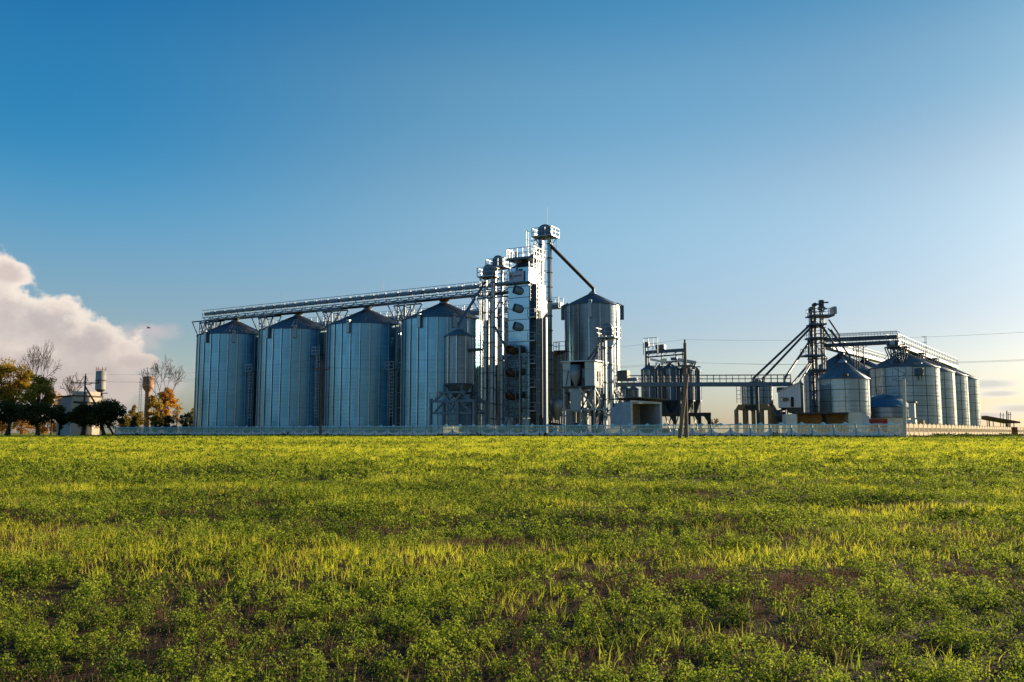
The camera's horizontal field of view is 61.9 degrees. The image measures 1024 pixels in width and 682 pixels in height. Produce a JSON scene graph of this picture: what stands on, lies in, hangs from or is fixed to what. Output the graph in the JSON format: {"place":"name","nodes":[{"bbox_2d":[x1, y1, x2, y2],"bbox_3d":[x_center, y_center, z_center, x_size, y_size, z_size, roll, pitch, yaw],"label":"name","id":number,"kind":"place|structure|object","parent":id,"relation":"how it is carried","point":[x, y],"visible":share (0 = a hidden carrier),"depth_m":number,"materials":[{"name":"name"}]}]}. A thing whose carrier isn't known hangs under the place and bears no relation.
{"place":"outdoors","nodes":[
{"label":"outdoors","id":0,"kind":"place"},
{"bbox_2d":[56,391,103,435],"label":"brick building","id":1,"kind":"structure","parent":0,"point":[73,400],"depth_m":150.72,"materials":[{"name":"grey paint"}]},
{"bbox_2d":[84,425,91,434],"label":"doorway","id":2,"kind":"structure","parent":1,"relation":"in","point":[88,430],"depth_m":152.19,"materials":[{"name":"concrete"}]},
{"bbox_2d":[95,367,107,434],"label":"water tower","id":3,"kind":"structure","parent":0,"point":[101,379],"depth_m":194.28,"materials":[{"name":"metal"}]},
{"bbox_2d":[0,433,1023,681],"bbox_3d":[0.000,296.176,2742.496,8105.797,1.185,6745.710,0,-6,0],"label":"ground","id":4,"kind":"structure","parent":0,"point":[62,589],"depth_m":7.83,"materials":[{"name":"green plant"}]},
{"bbox_2d":[0,422,11,434],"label":"bush","id":5,"kind":"object","parent":4,"relation":"on","point":[3,428],"visible":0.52,"depth_m":187.93,"materials":[{"name":"orange plant"}]},
{"bbox_2d":[0,398,25,435],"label":"tree","id":6,"kind":"object","parent":4,"relation":"on","point":[9,415],"visible":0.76,"depth_m":116.92,"materials":[{"name":"green plant"}]},
{"bbox_2d":[0,357,33,434],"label":"tree","id":7,"kind":"object","parent":4,"relation":"on","point":[8,391],"visible":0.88,"depth_m":145.03,"materials":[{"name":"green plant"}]},
{"bbox_2d":[11,421,33,434],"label":"bush","id":8,"kind":"object","parent":4,"relation":"on","point":[19,424],"visible":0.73,"depth_m":188.50,"materials":[{"name":"orange plant"}]},
{"bbox_2d":[19,374,56,435],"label":"tree","id":9,"kind":"object","parent":4,"relation":"on","point":[47,392],"visible":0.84,"depth_m":139.41,"materials":[{"name":"green plant"}]},
{"bbox_2d":[16,342,61,382],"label":"tree","id":10,"kind":"object","parent":4,"relation":"on","point":[36,363],"visible":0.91,"depth_m":151.63,"materials":[{"name":"brown plant"}]},
{"bbox_2d":[17,399,61,435],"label":"tree","id":11,"kind":"object","parent":4,"relation":"on","point":[43,410],"visible":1,"depth_m":115.61,"materials":[{"name":"green plant"}]},
{"bbox_2d":[31,419,53,433],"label":"bush","id":12,"kind":"object","parent":4,"relation":"on","point":[42,429],"visible":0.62,"depth_m":187.98,"materials":[{"name":"brown plant"}]},
{"bbox_2d":[46,420,56,433],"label":"bush","id":13,"kind":"object","parent":4,"relation":"on","point":[54,425],"visible":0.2,"depth_m":188.16,"materials":[{"name":"brown plant"}]},
{"bbox_2d":[50,391,61,434],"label":"tree","id":14,"kind":"object","parent":4,"relation":"on","point":[56,399],"visible":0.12,"depth_m":175.84,"materials":[{"name":"orange plant"}]},
{"bbox_2d":[52,405,71,434],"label":"tree","id":15,"kind":"object","parent":4,"relation":"on","point":[62,421],"visible":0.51,"depth_m":121.05,"materials":[{"name":"green plant"}]},
{"bbox_2d":[60,373,89,394],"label":"tree","id":16,"kind":"object","parent":4,"relation":"on","point":[69,390],"visible":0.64,"depth_m":171.36,"materials":[{"name":"brown plant"}]},
{"bbox_2d":[64,403,91,435],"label":"tree","id":17,"kind":"object","parent":4,"relation":"on","point":[77,415],"visible":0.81,"depth_m":117.52,"materials":[{"name":"green plant"}]},
{"bbox_2d":[71,373,113,434],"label":"utility pole","id":18,"kind":"object","parent":4,"relation":"on","point":[93,400],"visible":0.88,"depth_m":127.72,"materials":[{"name":"brown wood"}]},
{"bbox_2d":[111,358,320,374],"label":"power line","id":19,"kind":"object","parent":18,"relation":"attached to","point":[193,372],"visible":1,"depth_m":116.75,"materials":[{"name":"metal"}]},
{"bbox_2d":[85,398,126,435],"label":"tree","id":20,"kind":"object","parent":4,"relation":"on","point":[107,412],"visible":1,"depth_m":118.27,"materials":[{"name":"green plant"}]},
{"bbox_2d":[122,416,131,431],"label":"bush","id":21,"kind":"object","parent":4,"relation":"on","point":[126,423],"visible":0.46,"depth_m":158.83,"materials":[{"name":"brown plant"}]},
{"bbox_2d":[129,416,137,431],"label":"bush","id":22,"kind":"object","parent":4,"relation":"on","point":[132,422],"visible":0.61,"depth_m":149.13,"materials":[{"name":"green plant"}]},
{"bbox_2d":[127,404,145,429],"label":"bush","id":23,"kind":"object","parent":4,"relation":"on","point":[138,417],"visible":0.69,"depth_m":166.78,"materials":[{"name":"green plant"}]},
{"bbox_2d":[138,376,153,430],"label":"water tower","id":24,"kind":"structure","parent":4,"relation":"on","point":[148,390],"depth_m":171.21,"materials":[{"name":"orange metal"}]},
{"bbox_2d":[146,395,165,431],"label":"tree","id":25,"kind":"object","parent":4,"relation":"on","point":[153,404],"visible":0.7,"depth_m":171.11,"materials":[{"name":"orange plant"}]},
{"bbox_2d":[150,415,163,431],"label":"bush","id":26,"kind":"object","parent":4,"relation":"on","point":[153,422],"visible":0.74,"depth_m":152.85,"materials":[{"name":"green plant"}]},
{"bbox_2d":[139,358,185,420],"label":"tree","id":27,"kind":"object","parent":4,"relation":"on","point":[156,370],"visible":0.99,"depth_m":166.25,"materials":[{"name":"brown plant"}]},
{"bbox_2d":[155,387,177,421],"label":"tree","id":28,"kind":"object","parent":4,"relation":"on","point":[165,393],"visible":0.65,"depth_m":177.08,"materials":[{"name":"orange plant"}]},
{"bbox_2d":[162,414,179,432],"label":"bush","id":29,"kind":"object","parent":4,"relation":"on","point":[167,420],"visible":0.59,"depth_m":154.85,"materials":[{"name":"green plant"}]},
{"bbox_2d":[172,398,183,424],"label":"tree","id":30,"kind":"object","parent":4,"relation":"on","point":[177,409],"visible":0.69,"depth_m":189.35,"materials":[{"name":"orange plant"}]},
{"bbox_2d":[179,412,192,432],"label":"bush","id":31,"kind":"object","parent":4,"relation":"on","point":[189,416],"visible":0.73,"depth_m":163.74,"materials":[{"name":"green plant"}]},
{"bbox_2d":[313,358,329,435],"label":"utility pole","id":32,"kind":"object","parent":4,"relation":"on","point":[320,419],"visible":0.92,"depth_m":101.76,"materials":[{"name":"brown wood"}]},
{"bbox_2d":[314,362,674,371],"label":"power line","id":33,"kind":"object","parent":32,"relation":"attached to","point":[511,371],"visible":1,"depth_m":85.39,"materials":[{"name":"metal"}]},
{"bbox_2d":[325,340,677,359],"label":"power line","id":34,"kind":"object","parent":32,"relation":"attached to","point":[501,356],"visible":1,"depth_m":88.79,"materials":[{"name":"metal"}]},
{"bbox_2d":[337,363,680,372],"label":"power line","id":35,"kind":"object","parent":32,"relation":"attached to","point":[491,372],"visible":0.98,"depth_m":90.79,"materials":[{"name":"metal"}]},
{"bbox_2d":[429,326,487,432],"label":"hopper silo","id":36,"kind":"object","parent":4,"relation":"on","point":[459,342],"visible":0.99,"depth_m":114.84,"materials":[{"name":"metal"}]},
{"bbox_2d":[457,264,505,432],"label":"bucket elevator","id":37,"kind":"object","parent":4,"relation":"on","point":[489,271],"visible":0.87,"depth_m":123.60,"materials":[{"name":"metal"}]},
{"bbox_2d":[504,298,507,424],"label":"ladder mast","id":38,"kind":"object","parent":4,"relation":"on","point":[505,352],"visible":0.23,"depth_m":124.66,"materials":[{"name":"metal"}]},
{"bbox_2d":[115,422,902,436],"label":"panel fence","id":39,"kind":"object","parent":4,"relation":"on","point":[562,429],"visible":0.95,"depth_m":102.49,"materials":[{"name":"grey concrete"}]},
{"bbox_2d":[0,435,1023,681],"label":"clover","id":40,"kind":"object","parent":4,"relation":"on","point":[990,601],"visible":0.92,"depth_m":11.36,"materials":[{"name":"green plant"}]},
{"bbox_2d":[0,464,1023,681],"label":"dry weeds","id":41,"kind":"object","parent":4,"relation":"on","point":[782,582],"visible":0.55,"depth_m":9.17,"materials":[{"name":"green plant"}]},
{"bbox_2d":[501,246,548,432],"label":"grain dryer","id":42,"kind":"object","parent":4,"relation":"on","point":[526,393],"visible":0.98,"depth_m":120.13,"materials":[{"name":"metal"}]},
{"bbox_2d":[77,431,1023,438],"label":"weeds","id":43,"kind":"object","parent":4,"relation":"on","point":[810,435],"visible":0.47,"depth_m":100.84,"materials":[{"name":"green plant"}]},
{"bbox_2d":[549,399,562,432],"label":"intake hopper","id":44,"kind":"object","parent":4,"relation":"on","point":[556,406],"visible":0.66,"depth_m":123.03,"materials":[{"name":"metal"}]},
{"bbox_2d":[526,224,594,432],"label":"bucket elevator","id":45,"kind":"object","parent":4,"relation":"on","point":[545,231],"visible":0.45,"depth_m":128.63,"materials":[{"name":"metal"}]},
{"bbox_2d":[553,341,569,422],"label":"ladder tower","id":46,"kind":"structure","parent":4,"relation":"on","point":[559,358],"depth_m":127.91,"materials":[{"name":"metal"}]},
{"bbox_2d":[560,360,609,432],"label":"cleaning house","id":47,"kind":"structure","parent":4,"relation":"on","point":[579,378],"depth_m":110.19,"materials":[{"name":"metal"}]},
{"bbox_2d":[561,291,623,432],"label":"grain silo","id":48,"kind":"object","parent":4,"relation":"on","point":[583,317],"visible":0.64,"depth_m":128.49,"materials":[{"name":"metal"}]},
{"bbox_2d":[586,323,620,430],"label":"bucket elevator","id":49,"kind":"object","parent":4,"relation":"on","point":[607,329],"visible":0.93,"depth_m":108.73,"materials":[{"name":"metal"}]},
{"bbox_2d":[613,382,625,402],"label":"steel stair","id":50,"kind":"object","parent":4,"relation":"on","point":[617,393],"visible":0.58,"depth_m":111.95,"materials":[{"name":"grey metal"}]},
{"bbox_2d":[622,387,628,401],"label":"hopper bin","id":51,"kind":"object","parent":4,"relation":"on","point":[625,390],"visible":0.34,"depth_m":145.18,"materials":[{"name":"metal"}]},
{"bbox_2d":[629,387,638,402],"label":"hopper bin","id":52,"kind":"object","parent":4,"relation":"on","point":[633,391],"visible":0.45,"depth_m":145.21,"materials":[{"name":"metal"}]},
{"bbox_2d":[610,396,668,432],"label":"intake shed","id":53,"kind":"structure","parent":4,"relation":"on","point":[642,410],"depth_m":105.01,"materials":[{"name":"grey paint"}]},
{"bbox_2d":[658,401,710,432],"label":"bin support deck","id":54,"kind":"structure","parent":4,"relation":"on","point":[675,413],"depth_m":146.05,"materials":[{"name":"metal"}]},
{"bbox_2d":[641,363,657,401],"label":"hopper bin","id":55,"kind":"object","parent":54,"relation":"on","point":[650,392],"visible":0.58,"depth_m":148.95,"materials":[{"name":"metal"}]},
{"bbox_2d":[657,363,661,401],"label":"hopper bin","id":56,"kind":"object","parent":54,"relation":"on","point":[659,388],"visible":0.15,"depth_m":152.43,"materials":[{"name":"metal"}]},
{"bbox_2d":[643,337,683,367],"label":"bin gantry","id":57,"kind":"object","parent":54,"relation":"on","point":[661,348],"visible":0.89,"depth_m":151.27,"materials":[{"name":"grey metal"}]},
{"bbox_2d":[661,363,679,412],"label":"hopper bin","id":58,"kind":"object","parent":54,"relation":"on","point":[671,394],"visible":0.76,"depth_m":148.79,"materials":[{"name":"metal"}]},
{"bbox_2d":[650,357,700,369],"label":"lit bin conveyor","id":59,"kind":"object","parent":58,"relation":"on","point":[665,361],"visible":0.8,"depth_m":149.43,"materials":[{"name":"metal"}]},
{"bbox_2d":[680,367,694,412],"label":"hopper bin","id":60,"kind":"object","parent":54,"relation":"on","point":[691,394],"visible":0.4,"depth_m":149.38,"materials":[{"name":"metal"}]},
{"bbox_2d":[690,365,701,412],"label":"hopper bin","id":61,"kind":"object","parent":54,"relation":"on","point":[698,396],"visible":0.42,"depth_m":151.06,"materials":[{"name":"metal"}]},
{"bbox_2d":[677,339,692,438],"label":"utility pole","id":62,"kind":"object","parent":4,"relation":"on","point":[684,414],"visible":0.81,"depth_m":77.54,"materials":[{"name":"brown wood"}]},
{"bbox_2d":[693,361,1003,364],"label":"power line","id":63,"kind":"object","parent":62,"relation":"attached to","point":[877,364],"visible":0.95,"depth_m":69.97,"materials":[{"name":"metal"}]},
{"bbox_2d":[685,332,1021,339],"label":"power line","id":64,"kind":"object","parent":62,"relation":"attached to","point":[913,337],"visible":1,"depth_m":67.50,"materials":[{"name":"metal"}]},
{"bbox_2d":[687,359,1023,364],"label":"power line","id":65,"kind":"object","parent":62,"relation":"attached to","point":[895,363],"visible":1,"depth_m":68.34,"materials":[{"name":"metal"}]},
{"bbox_2d":[615,370,790,432],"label":"bridge conveyor","id":66,"kind":"object","parent":4,"relation":"on","point":[623,375],"visible":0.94,"depth_m":118.72,"materials":[{"name":"grey metal"}]},
{"bbox_2d":[711,418,718,426],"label":"bush","id":67,"kind":"object","parent":4,"relation":"on","point":[715,421],"visible":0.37,"depth_m":171.17,"materials":[{"name":"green plant"}]},
{"bbox_2d":[734,404,778,432],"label":"column frame","id":68,"kind":"object","parent":4,"relation":"on","point":[744,408],"visible":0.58,"depth_m":123.91,"materials":[{"name":"concrete"}]},
{"bbox_2d":[736,379,772,410],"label":"panel tank","id":69,"kind":"object","parent":68,"relation":"on","point":[749,395],"visible":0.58,"depth_m":123.97,"materials":[{"name":"metal"}]},
{"bbox_2d":[774,408,786,422],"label":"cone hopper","id":70,"kind":"object","parent":4,"relation":"on","point":[777,414],"visible":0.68,"depth_m":111.30,"materials":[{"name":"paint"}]},
{"bbox_2d":[777,381,803,427],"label":"control cabin","id":71,"kind":"object","parent":4,"relation":"on","point":[790,398],"visible":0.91,"depth_m":110.39,"materials":[{"name":"white metal"}]},
{"bbox_2d":[780,397,788,401],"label":"window","id":72,"kind":"structure","parent":71,"relation":"in","point":[784,399],"depth_m":110.48,"materials":[{"name":"glass"}]},
{"bbox_2d":[791,397,793,406],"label":"door","id":73,"kind":"structure","parent":71,"relation":"in","point":[792,398],"depth_m":110.10,"materials":[{"name":"grey metal"}]},
{"bbox_2d":[752,300,850,411],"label":"elevator tower","id":74,"kind":"structure","parent":4,"relation":"on","point":[813,355],"depth_m":127.96,"materials":[{"name":"silver metal"}]},
{"bbox_2d":[824,336,900,368],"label":"twin conveyor","id":75,"kind":"object","parent":74,"relation":"attached to","point":[856,343],"visible":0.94,"depth_m":125.45,"materials":[{"name":"metal"}]},
{"bbox_2d":[824,331,899,341],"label":"conveyor","id":76,"kind":"object","parent":75,"relation":"on","point":[874,337],"visible":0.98,"depth_m":124.49,"materials":[{"name":"metal"}]},
{"bbox_2d":[782,412,869,432],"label":"shelter","id":77,"kind":"object","parent":4,"relation":"on","point":[826,418],"visible":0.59,"depth_m":101.00,"materials":[{"name":"concrete"}]},
{"bbox_2d":[804,352,870,411],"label":"grain silo","id":78,"kind":"object","parent":4,"relation":"on","point":[832,361],"visible":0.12,"depth_m":140.80,"materials":[{"name":"metal"}]},
{"bbox_2d":[816,359,871,432],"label":"grain silo","id":79,"kind":"object","parent":4,"relation":"on","point":[842,385],"visible":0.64,"depth_m":111.37,"materials":[{"name":"metal"}]},
{"bbox_2d":[860,358,874,366],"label":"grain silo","id":80,"kind":"object","parent":4,"relation":"on","point":[867,362],"visible":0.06,"depth_m":152.78,"materials":[{"name":"metal"}]},
{"bbox_2d":[825,341,885,362],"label":"roof conveyor","id":81,"kind":"object","parent":80,"relation":"on","point":[872,358],"visible":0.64,"depth_m":151.74,"materials":[{"name":"metal"}]},
{"bbox_2d":[869,419,887,432],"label":"red trailer","id":82,"kind":"object","parent":4,"relation":"on","point":[879,421],"visible":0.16,"depth_m":104.57,"materials":[{"name":"paint"}]},
{"bbox_2d":[870,394,910,432],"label":"domed tank","id":83,"kind":"object","parent":4,"relation":"on","point":[883,406],"visible":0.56,"depth_m":115.72,"materials":[{"name":"blue metal"}]},
{"bbox_2d":[902,378,906,436],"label":"corner post","id":84,"kind":"object","parent":4,"relation":"on","point":[904,412],"visible":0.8,"depth_m":82.24,"materials":[{"name":"concrete"}]},
{"bbox_2d":[868,350,942,424],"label":"grain silo","id":85,"kind":"object","parent":4,"relation":"on","point":[923,383],"visible":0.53,"depth_m":121.84,"materials":[{"name":"metal"}]},
{"bbox_2d":[879,333,957,368],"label":"receding roof conveyor","id":86,"kind":"object","parent":85,"relation":"on","point":[916,350],"visible":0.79,"depth_m":129.65,"materials":[{"name":"metal"}]},
{"bbox_2d":[919,356,957,424],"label":"grain silo","id":87,"kind":"object","parent":4,"relation":"on","point":[948,396],"visible":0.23,"depth_m":130.83,"materials":[{"name":"metal"}]},
{"bbox_2d":[935,362,969,425],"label":"grain silo","id":88,"kind":"object","parent":4,"relation":"on","point":[962,398],"visible":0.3,"depth_m":140.01,"materials":[{"name":"metal"}]},
{"bbox_2d":[902,423,1011,435],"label":"ivory fence","id":89,"kind":"object","parent":4,"relation":"on","point":[920,429],"visible":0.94,"depth_m":101.00,"materials":[{"name":"beige concrete"}]},
{"bbox_2d":[950,367,980,425],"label":"grain silo","id":90,"kind":"object","parent":4,"relation":"on","point":[974,401],"visible":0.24,"depth_m":149.16,"materials":[{"name":"metal"}]},
{"bbox_2d":[981,416,1019,433],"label":"open shed","id":91,"kind":"structure","parent":4,"relation":"on","point":[1000,420],"depth_m":154.38,"materials":[{"name":"paint"}]},
{"bbox_2d":[1018,427,1023,433],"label":"fence","id":92,"kind":"object","parent":4,"relation":"on","point":[1021,430],"visible":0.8,"depth_m":151.55,"materials":[{"name":"beige concrete"}]},
{"bbox_2d":[0,0,1023,432],"label":"sky","id":93,"kind":"structure","parent":0,"point":[716,171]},
{"bbox_2d":[552,351,570,423],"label":"process building","id":94,"kind":"structure","parent":0,"point":[556,387],"depth_m":134.69,"materials":[{"name":"metal"}]},
{"bbox_2d":[897,401,924,423],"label":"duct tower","id":95,"kind":"structure","parent":0,"point":[912,409],"depth_m":108.25,"materials":[{"name":"metal"}]},
{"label":"yard slab","id":96,"kind":"structure","parent":0,"visible":0},
{"bbox_2d":[193,320,258,434],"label":"grain silo","id":97,"kind":"object","parent":96,"relation":"on","point":[226,348],"visible":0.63,"depth_m":147.98,"materials":[{"name":"metal"}]},
{"bbox_2d":[245,364,256,432],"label":"access ladder","id":98,"kind":"object","parent":96,"relation":"on","point":[249,384],"visible":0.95,"depth_m":146.88,"materials":[{"name":"metal"}]},
{"bbox_2d":[255,314,325,432],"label":"grain silo","id":99,"kind":"object","parent":96,"relation":"on","point":[285,398],"visible":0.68,"depth_m":140.82,"materials":[{"name":"metal"}]},
{"bbox_2d":[312,347,325,428],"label":"access ladder","id":100,"kind":"object","parent":96,"relation":"on","point":[315,389],"visible":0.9,"depth_m":139.84,"materials":[{"name":"metal"}]},
{"bbox_2d":[192,278,510,432],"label":"silo bridge conveyor","id":101,"kind":"object","parent":96,"relation":"on","point":[325,310],"visible":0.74,"depth_m":140.41,"materials":[{"name":"metal"}]},
{"bbox_2d":[324,308,400,432],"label":"grain silo","id":102,"kind":"object","parent":96,"relation":"on","point":[354,397],"visible":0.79,"depth_m":133.76,"materials":[{"name":"metal"}]},
{"bbox_2d":[385,361,399,424],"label":"access ladder","id":103,"kind":"object","parent":96,"relation":"on","point":[389,382],"visible":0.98,"depth_m":132.55,"materials":[{"name":"metal"}]},
{"bbox_2d":[400,301,481,432],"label":"grain silo","id":104,"kind":"object","parent":96,"relation":"on","point":[424,332],"visible":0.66,"depth_m":126.77,"materials":[{"name":"metal"}]},
{"bbox_2d":[485,255,511,429],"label":"bucket elevator","id":105,"kind":"object","parent":96,"relation":"on","point":[498,261],"visible":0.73,"depth_m":128.69,"materials":[{"name":"metal"}]},
{"bbox_2d":[489,314,507,428],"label":"grain elevator","id":106,"kind":"object","parent":96,"relation":"on","point":[498,371],"visible":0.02,"depth_m":139.00,"materials":[{"name":"metal"}]},
{"bbox_2d":[276,297,562,324],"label":"bridge conveyor","id":107,"kind":"object","parent":106,"relation":"on","point":[557,305],"visible":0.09,"depth_m":148.55,"materials":[{"name":"metal"}]}
]}

